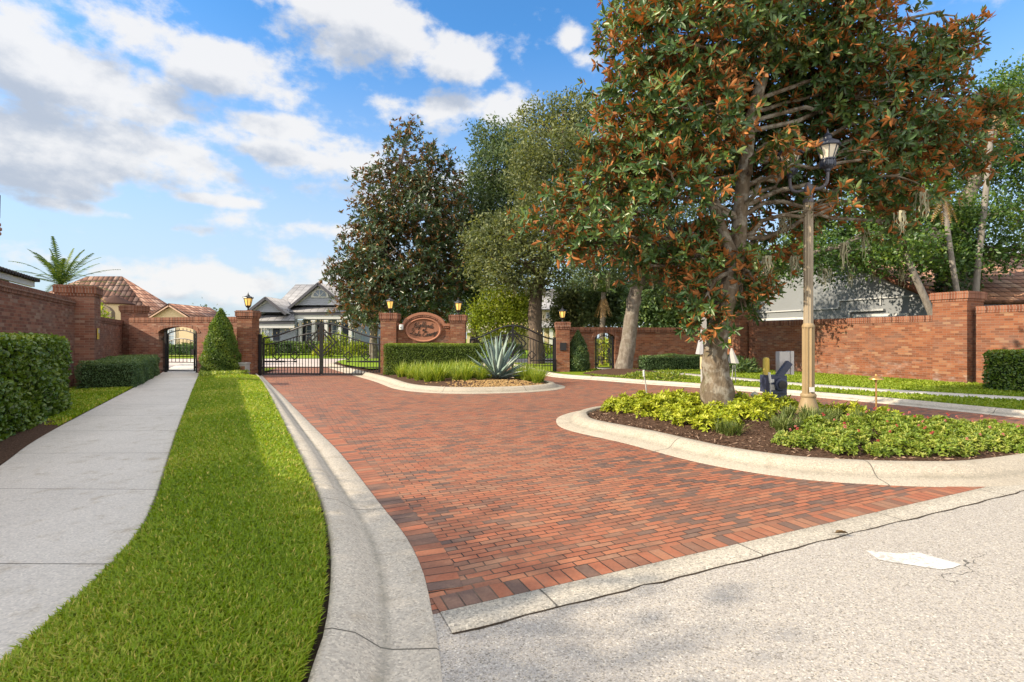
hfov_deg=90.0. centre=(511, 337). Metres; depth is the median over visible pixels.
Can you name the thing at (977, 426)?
bedding plant
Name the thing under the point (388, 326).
gate pillar
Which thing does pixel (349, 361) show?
iron gate
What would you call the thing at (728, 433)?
liriope tuft
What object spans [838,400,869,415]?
lime shrub
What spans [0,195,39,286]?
house
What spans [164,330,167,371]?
gate post
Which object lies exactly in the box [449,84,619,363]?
oak tree
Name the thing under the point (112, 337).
brick wall
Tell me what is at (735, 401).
lime shrub
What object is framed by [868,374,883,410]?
path light
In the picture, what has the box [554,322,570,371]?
gate pillar
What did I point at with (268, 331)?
window
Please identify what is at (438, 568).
brick border
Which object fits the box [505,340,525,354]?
bush
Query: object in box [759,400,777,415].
lime shrub
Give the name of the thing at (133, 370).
hedge
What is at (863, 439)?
bedding plant
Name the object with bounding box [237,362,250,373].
gate operator
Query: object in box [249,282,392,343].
grey house
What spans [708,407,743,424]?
lime shrub
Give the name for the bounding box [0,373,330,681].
grass
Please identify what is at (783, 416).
liriope tuft
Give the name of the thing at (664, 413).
lime shrub
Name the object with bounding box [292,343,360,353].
hedge
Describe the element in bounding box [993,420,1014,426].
bedding plant
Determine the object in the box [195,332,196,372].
gate post
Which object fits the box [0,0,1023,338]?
sky
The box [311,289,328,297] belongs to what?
arch window
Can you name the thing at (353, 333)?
window
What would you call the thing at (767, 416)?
liriope tuft
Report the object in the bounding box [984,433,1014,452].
bedding plant
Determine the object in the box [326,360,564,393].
sign island curb
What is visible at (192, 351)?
walk gate
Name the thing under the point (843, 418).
bedding plant
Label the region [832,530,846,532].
fallen leaf
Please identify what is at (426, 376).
liriope clump
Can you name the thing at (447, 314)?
tree
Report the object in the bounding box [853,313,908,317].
window
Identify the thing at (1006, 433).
bedding plant
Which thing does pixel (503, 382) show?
gravel
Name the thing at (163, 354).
fence panel
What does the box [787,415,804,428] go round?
liriope tuft
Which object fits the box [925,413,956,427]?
bedding plant
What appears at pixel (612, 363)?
gate post
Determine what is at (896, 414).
bedding plant
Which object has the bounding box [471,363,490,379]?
liriope clump
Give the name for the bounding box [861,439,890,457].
bedding plant
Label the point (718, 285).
shrub tree
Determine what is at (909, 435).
bedding plant
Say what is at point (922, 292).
slender palm
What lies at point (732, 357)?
yard sign
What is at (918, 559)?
concrete patch
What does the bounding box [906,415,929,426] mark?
bedding plant
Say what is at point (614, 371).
mulch mound
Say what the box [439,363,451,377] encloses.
liriope clump
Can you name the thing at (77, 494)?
sidewalk
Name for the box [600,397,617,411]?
lime shrub
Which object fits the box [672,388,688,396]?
lime shrub
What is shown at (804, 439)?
bedding plant
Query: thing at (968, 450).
bedding plant
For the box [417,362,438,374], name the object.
liriope clump
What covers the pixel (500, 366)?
agave
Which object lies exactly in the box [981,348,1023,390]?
hedge
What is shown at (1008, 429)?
bedding plant
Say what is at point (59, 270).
palm tree
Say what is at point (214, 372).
ground cover
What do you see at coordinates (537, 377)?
liriope clump
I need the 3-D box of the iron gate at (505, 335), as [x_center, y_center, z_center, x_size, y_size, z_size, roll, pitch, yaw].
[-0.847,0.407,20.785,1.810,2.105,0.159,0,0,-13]
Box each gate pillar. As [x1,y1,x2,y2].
[234,310,261,374]
[378,313,400,373]
[448,315,467,342]
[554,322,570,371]
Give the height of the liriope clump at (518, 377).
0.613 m
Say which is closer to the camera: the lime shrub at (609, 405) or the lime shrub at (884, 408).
the lime shrub at (884, 408)
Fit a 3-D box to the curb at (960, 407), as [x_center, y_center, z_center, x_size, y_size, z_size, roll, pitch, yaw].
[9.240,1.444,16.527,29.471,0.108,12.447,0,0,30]
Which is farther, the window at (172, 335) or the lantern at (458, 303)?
the window at (172, 335)
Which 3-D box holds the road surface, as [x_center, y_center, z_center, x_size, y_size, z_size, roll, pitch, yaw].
[-15.000,1.494,31.100,90.000,0.001,10.800,0,0,0]
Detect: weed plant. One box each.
[621,370,653,378]
[637,368,691,379]
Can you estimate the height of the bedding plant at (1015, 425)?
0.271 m
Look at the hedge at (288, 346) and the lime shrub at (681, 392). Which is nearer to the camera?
the lime shrub at (681, 392)
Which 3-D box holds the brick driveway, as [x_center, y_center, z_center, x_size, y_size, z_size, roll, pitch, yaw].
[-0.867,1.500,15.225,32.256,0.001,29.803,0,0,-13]
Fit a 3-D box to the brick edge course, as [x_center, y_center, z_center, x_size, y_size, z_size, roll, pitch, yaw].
[6.864,1.493,6.184,16.020,0.001,0.165,0,0,-24]
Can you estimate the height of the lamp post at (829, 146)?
4.772 m
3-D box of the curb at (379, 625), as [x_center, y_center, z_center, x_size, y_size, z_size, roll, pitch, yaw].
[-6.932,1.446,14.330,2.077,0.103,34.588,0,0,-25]
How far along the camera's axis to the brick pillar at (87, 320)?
14.66 m
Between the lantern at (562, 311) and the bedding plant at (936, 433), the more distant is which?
the lantern at (562, 311)
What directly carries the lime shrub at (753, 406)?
on the island bed at (769, 431)
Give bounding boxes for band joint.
[452,490,1023,633]
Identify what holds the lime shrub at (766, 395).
on the island bed at (769, 431)
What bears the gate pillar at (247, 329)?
on the brick driveway
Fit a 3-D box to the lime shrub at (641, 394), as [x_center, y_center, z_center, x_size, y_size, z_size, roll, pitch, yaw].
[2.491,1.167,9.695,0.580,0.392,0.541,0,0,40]
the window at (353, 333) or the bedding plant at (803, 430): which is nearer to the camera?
the bedding plant at (803, 430)
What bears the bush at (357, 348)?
on the lawn at (192, 356)
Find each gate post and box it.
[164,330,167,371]
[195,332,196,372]
[258,334,262,375]
[554,337,555,371]
[595,336,597,368]
[611,336,613,367]
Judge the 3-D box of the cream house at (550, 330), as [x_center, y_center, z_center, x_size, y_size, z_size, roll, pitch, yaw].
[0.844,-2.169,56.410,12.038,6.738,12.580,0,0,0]
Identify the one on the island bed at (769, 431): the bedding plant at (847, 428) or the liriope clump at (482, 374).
the bedding plant at (847, 428)
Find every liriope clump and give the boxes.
[393,360,410,376]
[399,364,416,378]
[405,361,426,369]
[409,364,424,380]
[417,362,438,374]
[419,365,434,381]
[427,361,450,380]
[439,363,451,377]
[443,360,460,376]
[444,364,464,380]
[452,361,477,380]
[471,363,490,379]
[512,365,522,378]
[515,361,533,376]
[516,364,543,380]
[528,364,551,381]
[529,366,550,382]
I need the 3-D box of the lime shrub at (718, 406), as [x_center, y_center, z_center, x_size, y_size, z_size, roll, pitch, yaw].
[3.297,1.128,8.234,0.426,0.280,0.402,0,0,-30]
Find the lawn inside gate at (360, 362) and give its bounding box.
[338,357,377,368]
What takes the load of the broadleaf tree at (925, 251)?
on the lawn at (575, 372)
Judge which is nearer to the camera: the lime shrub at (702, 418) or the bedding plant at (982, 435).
the bedding plant at (982, 435)
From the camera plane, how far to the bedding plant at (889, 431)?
6.29 m
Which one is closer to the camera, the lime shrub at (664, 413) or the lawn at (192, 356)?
the lime shrub at (664, 413)
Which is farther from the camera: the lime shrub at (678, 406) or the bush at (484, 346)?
the bush at (484, 346)
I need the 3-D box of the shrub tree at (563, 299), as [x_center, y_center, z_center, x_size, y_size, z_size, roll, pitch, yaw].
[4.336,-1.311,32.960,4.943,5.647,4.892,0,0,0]
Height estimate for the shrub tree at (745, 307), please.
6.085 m
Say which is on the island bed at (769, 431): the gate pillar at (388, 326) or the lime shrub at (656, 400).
the lime shrub at (656, 400)
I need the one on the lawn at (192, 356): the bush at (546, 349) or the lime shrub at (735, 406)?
the bush at (546, 349)
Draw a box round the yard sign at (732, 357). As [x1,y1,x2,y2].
[728,348,738,382]
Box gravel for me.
[425,379,544,386]
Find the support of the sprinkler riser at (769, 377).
on the island bed at (769, 431)
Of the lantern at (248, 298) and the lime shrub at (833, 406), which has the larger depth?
the lantern at (248, 298)
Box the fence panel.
[161,336,163,370]
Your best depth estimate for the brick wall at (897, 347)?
18.69 m
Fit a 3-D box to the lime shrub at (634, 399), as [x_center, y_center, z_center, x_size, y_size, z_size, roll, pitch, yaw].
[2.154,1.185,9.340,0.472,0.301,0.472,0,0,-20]
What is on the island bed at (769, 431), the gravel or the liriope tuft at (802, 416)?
the liriope tuft at (802, 416)
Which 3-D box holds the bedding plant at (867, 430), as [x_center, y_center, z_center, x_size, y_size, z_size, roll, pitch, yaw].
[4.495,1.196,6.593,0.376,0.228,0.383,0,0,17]
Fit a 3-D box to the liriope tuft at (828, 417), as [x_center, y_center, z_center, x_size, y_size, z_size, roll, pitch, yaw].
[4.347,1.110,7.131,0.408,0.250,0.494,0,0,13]
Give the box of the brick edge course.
[432,486,982,610]
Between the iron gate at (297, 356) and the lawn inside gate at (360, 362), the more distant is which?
the lawn inside gate at (360, 362)
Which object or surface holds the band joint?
on the concrete edge band
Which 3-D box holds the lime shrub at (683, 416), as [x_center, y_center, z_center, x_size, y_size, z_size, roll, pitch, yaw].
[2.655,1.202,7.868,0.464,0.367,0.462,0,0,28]
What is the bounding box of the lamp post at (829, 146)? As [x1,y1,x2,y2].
[777,128,841,412]
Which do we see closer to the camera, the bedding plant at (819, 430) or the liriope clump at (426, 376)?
the bedding plant at (819, 430)
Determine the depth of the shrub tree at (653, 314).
26.12 m
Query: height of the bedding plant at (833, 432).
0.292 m
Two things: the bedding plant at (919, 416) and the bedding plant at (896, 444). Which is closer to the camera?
the bedding plant at (896, 444)
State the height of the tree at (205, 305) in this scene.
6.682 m
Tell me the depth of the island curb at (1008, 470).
5.68 m
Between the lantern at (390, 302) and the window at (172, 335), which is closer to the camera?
the lantern at (390, 302)
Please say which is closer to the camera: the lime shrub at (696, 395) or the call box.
the lime shrub at (696, 395)
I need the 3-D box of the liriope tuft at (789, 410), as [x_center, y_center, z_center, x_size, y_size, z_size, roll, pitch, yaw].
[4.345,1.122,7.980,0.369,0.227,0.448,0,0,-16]
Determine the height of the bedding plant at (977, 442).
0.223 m
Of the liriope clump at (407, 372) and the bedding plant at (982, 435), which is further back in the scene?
the liriope clump at (407, 372)
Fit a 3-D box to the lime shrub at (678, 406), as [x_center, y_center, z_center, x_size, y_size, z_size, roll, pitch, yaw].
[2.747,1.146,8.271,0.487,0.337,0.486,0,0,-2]
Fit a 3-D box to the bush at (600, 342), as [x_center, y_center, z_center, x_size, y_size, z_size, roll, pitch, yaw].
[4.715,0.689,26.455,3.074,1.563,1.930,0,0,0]
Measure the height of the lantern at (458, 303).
0.722 m
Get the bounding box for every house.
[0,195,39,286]
[49,276,216,344]
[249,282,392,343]
[466,288,557,348]
[748,245,1010,320]
[980,253,1023,305]
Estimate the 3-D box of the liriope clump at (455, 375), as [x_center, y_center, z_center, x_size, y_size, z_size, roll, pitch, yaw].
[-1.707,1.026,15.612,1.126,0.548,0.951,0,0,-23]
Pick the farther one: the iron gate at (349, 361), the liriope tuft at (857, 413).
the iron gate at (349, 361)
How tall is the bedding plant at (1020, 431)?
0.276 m
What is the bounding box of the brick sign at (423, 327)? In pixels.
[397,312,449,342]
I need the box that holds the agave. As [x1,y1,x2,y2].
[466,332,526,378]
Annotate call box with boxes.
[696,317,706,380]
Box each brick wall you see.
[0,280,75,386]
[101,317,123,357]
[128,317,236,373]
[570,327,700,368]
[748,315,931,379]
[976,304,1023,382]
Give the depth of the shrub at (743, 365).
20.24 m
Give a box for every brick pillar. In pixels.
[52,284,103,385]
[118,305,149,354]
[727,312,752,367]
[929,291,987,383]
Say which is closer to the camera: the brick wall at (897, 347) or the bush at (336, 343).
the brick wall at (897, 347)
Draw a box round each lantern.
[243,293,253,309]
[386,297,393,312]
[454,298,462,314]
[558,305,566,321]
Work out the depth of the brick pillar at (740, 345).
23.13 m
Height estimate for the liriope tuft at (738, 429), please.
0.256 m
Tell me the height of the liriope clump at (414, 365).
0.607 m
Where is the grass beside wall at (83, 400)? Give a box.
[44,386,132,425]
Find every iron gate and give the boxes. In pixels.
[263,320,320,374]
[321,320,379,374]
[470,322,512,368]
[513,323,553,372]
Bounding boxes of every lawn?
[169,341,606,357]
[514,362,1023,409]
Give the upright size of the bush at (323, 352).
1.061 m
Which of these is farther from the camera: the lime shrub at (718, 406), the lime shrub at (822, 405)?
the lime shrub at (822, 405)
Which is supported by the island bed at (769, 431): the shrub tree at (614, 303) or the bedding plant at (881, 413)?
the bedding plant at (881, 413)
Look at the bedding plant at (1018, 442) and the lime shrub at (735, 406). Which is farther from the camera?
the lime shrub at (735, 406)
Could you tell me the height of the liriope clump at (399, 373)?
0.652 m
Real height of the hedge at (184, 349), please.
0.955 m
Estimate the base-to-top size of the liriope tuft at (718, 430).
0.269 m
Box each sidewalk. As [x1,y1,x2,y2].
[0,361,198,659]
[597,368,1023,400]
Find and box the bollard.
[763,357,769,374]
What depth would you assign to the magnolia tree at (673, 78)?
8.72 m
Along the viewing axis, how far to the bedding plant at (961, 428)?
6.76 m
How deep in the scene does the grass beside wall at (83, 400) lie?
11.34 m
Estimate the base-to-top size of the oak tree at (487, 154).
18.296 m
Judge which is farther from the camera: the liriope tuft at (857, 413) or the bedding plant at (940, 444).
the liriope tuft at (857, 413)
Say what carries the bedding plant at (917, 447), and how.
on the island bed at (769, 431)
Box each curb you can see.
[255,374,441,681]
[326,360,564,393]
[507,362,1023,417]
[556,406,1023,486]
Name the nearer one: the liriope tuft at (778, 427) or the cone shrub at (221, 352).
the liriope tuft at (778, 427)
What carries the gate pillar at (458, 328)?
on the brick driveway
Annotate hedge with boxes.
[0,332,73,440]
[74,354,160,388]
[169,343,195,355]
[262,340,323,353]
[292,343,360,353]
[383,342,481,374]
[637,353,743,370]
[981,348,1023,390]
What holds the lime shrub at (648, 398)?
on the island bed at (769, 431)
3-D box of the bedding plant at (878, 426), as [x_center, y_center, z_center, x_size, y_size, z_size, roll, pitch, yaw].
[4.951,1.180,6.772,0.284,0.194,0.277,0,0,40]
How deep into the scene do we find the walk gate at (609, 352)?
22.90 m
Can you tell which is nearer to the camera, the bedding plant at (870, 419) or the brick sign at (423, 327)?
the bedding plant at (870, 419)
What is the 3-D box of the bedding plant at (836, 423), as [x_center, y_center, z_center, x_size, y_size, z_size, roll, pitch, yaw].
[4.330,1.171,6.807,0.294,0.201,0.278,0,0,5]
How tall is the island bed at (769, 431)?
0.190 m
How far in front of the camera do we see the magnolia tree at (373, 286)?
30.80 m
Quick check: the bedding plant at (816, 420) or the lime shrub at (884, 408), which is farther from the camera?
the lime shrub at (884, 408)
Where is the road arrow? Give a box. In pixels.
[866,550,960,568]
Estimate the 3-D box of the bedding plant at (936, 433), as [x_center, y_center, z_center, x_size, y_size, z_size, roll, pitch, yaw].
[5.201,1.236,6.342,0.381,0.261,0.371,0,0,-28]
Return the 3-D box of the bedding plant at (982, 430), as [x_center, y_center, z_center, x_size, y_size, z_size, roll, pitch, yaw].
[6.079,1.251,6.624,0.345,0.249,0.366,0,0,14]
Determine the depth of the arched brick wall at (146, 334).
20.86 m
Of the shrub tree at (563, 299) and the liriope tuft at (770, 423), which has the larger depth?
the shrub tree at (563, 299)
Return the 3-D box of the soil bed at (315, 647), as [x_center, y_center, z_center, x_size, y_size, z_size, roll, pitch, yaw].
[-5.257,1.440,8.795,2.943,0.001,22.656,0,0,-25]
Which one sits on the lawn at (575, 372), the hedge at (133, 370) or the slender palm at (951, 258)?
the slender palm at (951, 258)
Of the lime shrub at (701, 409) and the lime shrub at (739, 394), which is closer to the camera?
the lime shrub at (701, 409)
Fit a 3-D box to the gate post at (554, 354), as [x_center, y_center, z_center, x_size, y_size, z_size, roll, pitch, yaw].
[1.800,0.740,21.350,0.170,1.520,0.116,0,0,0]
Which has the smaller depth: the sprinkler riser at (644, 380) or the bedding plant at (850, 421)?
the bedding plant at (850, 421)
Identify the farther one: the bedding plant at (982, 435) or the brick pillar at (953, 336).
the brick pillar at (953, 336)
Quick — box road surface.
[169,359,552,367]
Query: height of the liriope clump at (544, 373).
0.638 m
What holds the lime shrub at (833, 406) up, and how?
on the island bed at (769, 431)
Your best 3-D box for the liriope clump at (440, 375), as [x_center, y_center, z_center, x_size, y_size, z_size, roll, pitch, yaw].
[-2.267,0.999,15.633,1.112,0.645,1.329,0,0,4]
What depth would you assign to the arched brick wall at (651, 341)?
23.15 m
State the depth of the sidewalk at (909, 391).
13.55 m
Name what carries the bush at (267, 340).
on the lawn at (192, 356)
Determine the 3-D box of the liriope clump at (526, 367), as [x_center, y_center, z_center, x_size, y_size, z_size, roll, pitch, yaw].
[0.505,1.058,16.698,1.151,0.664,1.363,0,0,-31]
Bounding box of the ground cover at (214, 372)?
[198,369,250,376]
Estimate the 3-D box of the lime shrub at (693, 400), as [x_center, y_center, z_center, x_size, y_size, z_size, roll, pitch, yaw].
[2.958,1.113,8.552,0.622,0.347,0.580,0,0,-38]
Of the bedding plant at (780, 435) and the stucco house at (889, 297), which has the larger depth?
the stucco house at (889, 297)
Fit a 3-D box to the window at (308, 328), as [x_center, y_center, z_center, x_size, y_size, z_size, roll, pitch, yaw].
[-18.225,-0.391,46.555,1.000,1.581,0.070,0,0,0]
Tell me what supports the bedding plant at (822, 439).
on the island bed at (769, 431)
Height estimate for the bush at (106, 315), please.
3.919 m
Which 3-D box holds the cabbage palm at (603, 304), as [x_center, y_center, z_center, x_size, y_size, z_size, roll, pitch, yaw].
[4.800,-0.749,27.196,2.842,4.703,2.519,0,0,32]
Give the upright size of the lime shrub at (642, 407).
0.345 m
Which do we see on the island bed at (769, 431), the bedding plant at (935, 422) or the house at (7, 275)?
the bedding plant at (935, 422)
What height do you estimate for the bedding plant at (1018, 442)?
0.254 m
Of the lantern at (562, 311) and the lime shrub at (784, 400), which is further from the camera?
the lantern at (562, 311)
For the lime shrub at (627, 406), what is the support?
on the island bed at (769, 431)
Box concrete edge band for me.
[440,485,1023,632]
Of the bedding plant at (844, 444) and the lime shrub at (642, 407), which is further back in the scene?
the lime shrub at (642, 407)
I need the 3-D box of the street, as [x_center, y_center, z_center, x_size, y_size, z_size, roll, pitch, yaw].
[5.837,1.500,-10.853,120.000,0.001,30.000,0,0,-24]
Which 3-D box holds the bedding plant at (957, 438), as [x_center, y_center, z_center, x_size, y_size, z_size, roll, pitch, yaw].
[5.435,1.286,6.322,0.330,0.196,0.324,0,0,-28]
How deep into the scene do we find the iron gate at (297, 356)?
20.21 m
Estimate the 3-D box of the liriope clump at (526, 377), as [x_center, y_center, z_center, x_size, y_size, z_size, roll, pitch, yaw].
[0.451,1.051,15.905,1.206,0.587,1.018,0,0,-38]
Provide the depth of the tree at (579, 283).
60.68 m
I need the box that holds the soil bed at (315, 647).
[301,482,330,681]
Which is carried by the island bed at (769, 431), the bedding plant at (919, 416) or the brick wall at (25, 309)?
the bedding plant at (919, 416)
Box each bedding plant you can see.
[770,428,793,445]
[783,427,815,450]
[791,425,814,437]
[798,413,833,430]
[808,426,828,437]
[811,432,838,450]
[823,437,860,455]
[824,425,855,448]
[829,419,845,427]
[835,422,858,440]
[837,412,867,424]
[839,413,865,432]
[850,423,877,439]
[850,429,871,445]
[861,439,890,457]
[862,410,884,426]
[873,407,892,420]
[874,420,893,430]
[874,434,913,456]
[876,430,900,444]
[877,424,903,435]
[880,416,912,427]
[883,409,903,417]
[894,423,924,435]
[898,429,926,443]
[904,440,932,456]
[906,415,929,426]
[908,411,923,418]
[916,420,932,428]
[917,424,931,434]
[921,426,944,440]
[922,431,963,456]
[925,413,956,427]
[930,419,955,433]
[930,424,960,437]
[948,434,962,443]
[949,421,973,435]
[951,437,980,457]
[959,429,990,444]
[963,433,992,450]
[966,420,985,427]
[973,425,989,430]
[974,426,996,437]
[977,415,997,424]
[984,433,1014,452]
[988,423,1017,432]
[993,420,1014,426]
[993,429,1021,438]
[1000,423,1023,429]
[1002,435,1023,453]
[1016,425,1023,436]
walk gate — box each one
[167,328,195,370]
[597,334,610,367]
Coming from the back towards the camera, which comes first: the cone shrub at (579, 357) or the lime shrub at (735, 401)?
the cone shrub at (579, 357)
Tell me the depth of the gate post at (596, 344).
22.78 m
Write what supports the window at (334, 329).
in the grey house at (308, 303)
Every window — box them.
[168,328,175,344]
[261,328,272,340]
[306,325,316,340]
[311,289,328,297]
[331,325,342,341]
[348,325,354,341]
[758,317,802,320]
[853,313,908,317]
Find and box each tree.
[13,236,129,301]
[192,303,229,314]
[318,113,479,357]
[412,293,468,323]
[433,113,540,342]
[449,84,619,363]
[460,279,550,347]
[504,0,1023,405]
[537,146,769,368]
[542,276,617,333]
[544,265,642,326]
[566,268,629,361]
[618,276,689,327]
[675,271,720,327]
[712,268,759,319]
[742,46,1023,301]
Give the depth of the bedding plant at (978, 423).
7.23 m
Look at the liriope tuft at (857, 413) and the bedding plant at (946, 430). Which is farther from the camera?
the liriope tuft at (857, 413)
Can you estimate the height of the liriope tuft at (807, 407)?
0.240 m
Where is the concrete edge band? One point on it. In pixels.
(483, 613)
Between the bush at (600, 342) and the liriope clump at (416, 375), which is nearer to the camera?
the liriope clump at (416, 375)
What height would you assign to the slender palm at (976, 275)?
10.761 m
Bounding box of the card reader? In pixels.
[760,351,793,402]
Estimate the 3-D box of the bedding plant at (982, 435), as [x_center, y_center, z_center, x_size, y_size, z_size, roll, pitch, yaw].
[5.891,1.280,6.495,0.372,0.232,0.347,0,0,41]
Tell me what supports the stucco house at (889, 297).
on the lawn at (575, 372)
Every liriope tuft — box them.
[712,416,727,433]
[714,419,734,432]
[717,421,744,435]
[722,418,750,435]
[761,411,773,420]
[765,414,789,427]
[766,417,792,431]
[774,416,800,430]
[778,409,796,423]
[782,402,796,416]
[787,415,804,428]
[796,410,809,422]
[797,407,821,417]
[798,403,819,412]
[815,406,832,416]
[818,410,843,421]
[827,407,845,418]
[845,407,871,416]
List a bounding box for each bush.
[101,302,113,318]
[262,331,274,354]
[312,343,333,356]
[318,330,351,355]
[342,339,368,356]
[480,339,493,354]
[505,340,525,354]
[544,342,552,353]
[599,337,608,365]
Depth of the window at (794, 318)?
26.30 m
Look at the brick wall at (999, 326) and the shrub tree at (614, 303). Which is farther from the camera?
the shrub tree at (614, 303)
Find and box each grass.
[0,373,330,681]
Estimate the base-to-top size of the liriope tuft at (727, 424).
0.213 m
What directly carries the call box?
on the lawn at (575, 372)
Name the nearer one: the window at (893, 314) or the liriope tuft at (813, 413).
the liriope tuft at (813, 413)
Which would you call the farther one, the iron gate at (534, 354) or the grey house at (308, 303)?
the grey house at (308, 303)
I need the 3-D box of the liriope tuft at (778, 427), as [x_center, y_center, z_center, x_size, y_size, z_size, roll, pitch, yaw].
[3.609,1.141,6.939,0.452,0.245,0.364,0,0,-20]
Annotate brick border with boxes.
[262,375,461,591]
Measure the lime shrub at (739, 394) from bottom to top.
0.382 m
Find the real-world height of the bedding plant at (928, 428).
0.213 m
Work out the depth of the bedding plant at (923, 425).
6.76 m
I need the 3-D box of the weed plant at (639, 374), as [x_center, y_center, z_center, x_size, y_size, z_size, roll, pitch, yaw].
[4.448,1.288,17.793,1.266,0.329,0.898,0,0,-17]
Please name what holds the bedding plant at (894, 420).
on the island bed at (769, 431)
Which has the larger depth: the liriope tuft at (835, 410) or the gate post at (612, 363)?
the gate post at (612, 363)
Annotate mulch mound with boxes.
[583,368,655,375]
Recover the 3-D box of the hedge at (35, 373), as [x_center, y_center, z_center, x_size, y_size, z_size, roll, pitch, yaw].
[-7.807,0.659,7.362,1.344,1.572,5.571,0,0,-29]
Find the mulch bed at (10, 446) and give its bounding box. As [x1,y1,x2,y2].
[0,420,66,464]
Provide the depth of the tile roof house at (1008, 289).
20.70 m
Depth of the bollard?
9.71 m
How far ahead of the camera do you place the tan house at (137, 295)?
43.07 m
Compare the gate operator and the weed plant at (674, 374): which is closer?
the weed plant at (674, 374)
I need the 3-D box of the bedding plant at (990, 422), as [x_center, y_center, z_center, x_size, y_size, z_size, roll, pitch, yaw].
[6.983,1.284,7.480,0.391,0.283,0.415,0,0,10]
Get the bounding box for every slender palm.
[851,203,931,314]
[922,174,978,291]
[966,83,1022,290]
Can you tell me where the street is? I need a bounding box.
[433,491,1023,681]
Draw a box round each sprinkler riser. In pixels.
[643,370,646,392]
[768,372,771,393]
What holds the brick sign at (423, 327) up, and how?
on the brick driveway
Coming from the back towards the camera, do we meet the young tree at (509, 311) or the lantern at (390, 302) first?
the young tree at (509, 311)
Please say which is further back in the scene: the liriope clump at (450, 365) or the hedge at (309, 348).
the hedge at (309, 348)
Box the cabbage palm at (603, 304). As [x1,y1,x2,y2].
[580,278,626,364]
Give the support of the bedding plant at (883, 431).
on the island bed at (769, 431)
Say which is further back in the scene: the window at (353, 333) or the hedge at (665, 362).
the window at (353, 333)
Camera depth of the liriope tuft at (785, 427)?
6.89 m
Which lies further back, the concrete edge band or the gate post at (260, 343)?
the gate post at (260, 343)
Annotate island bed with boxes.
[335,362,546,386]
[587,408,1022,460]
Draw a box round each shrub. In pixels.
[198,308,241,370]
[570,329,590,371]
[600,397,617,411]
[615,396,634,413]
[616,391,627,399]
[623,395,639,403]
[631,390,652,399]
[631,398,652,417]
[637,396,650,404]
[649,390,676,410]
[651,405,673,420]
[660,389,678,403]
[668,399,693,412]
[669,405,696,426]
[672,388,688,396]
[675,394,700,408]
[686,402,715,423]
[689,392,700,399]
[689,410,719,431]
[705,400,726,412]
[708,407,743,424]
[725,401,751,419]
[726,397,746,404]
[729,356,761,372]
[735,390,749,401]
[739,397,775,420]
[749,390,780,412]
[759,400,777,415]
[778,395,797,410]
[816,399,829,410]
[827,401,847,414]
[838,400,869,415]
[870,404,903,413]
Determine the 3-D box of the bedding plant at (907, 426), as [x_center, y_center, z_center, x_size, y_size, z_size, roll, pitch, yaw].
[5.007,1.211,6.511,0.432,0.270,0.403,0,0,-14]
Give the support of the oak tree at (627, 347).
on the lawn at (575, 372)
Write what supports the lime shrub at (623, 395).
on the island bed at (769, 431)
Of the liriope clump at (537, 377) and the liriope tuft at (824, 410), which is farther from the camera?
the liriope clump at (537, 377)
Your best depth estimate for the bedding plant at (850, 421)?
6.81 m
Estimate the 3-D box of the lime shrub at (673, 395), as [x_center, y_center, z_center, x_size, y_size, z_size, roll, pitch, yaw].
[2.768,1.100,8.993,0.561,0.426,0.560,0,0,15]
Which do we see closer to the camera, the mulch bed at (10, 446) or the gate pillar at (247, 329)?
the mulch bed at (10, 446)

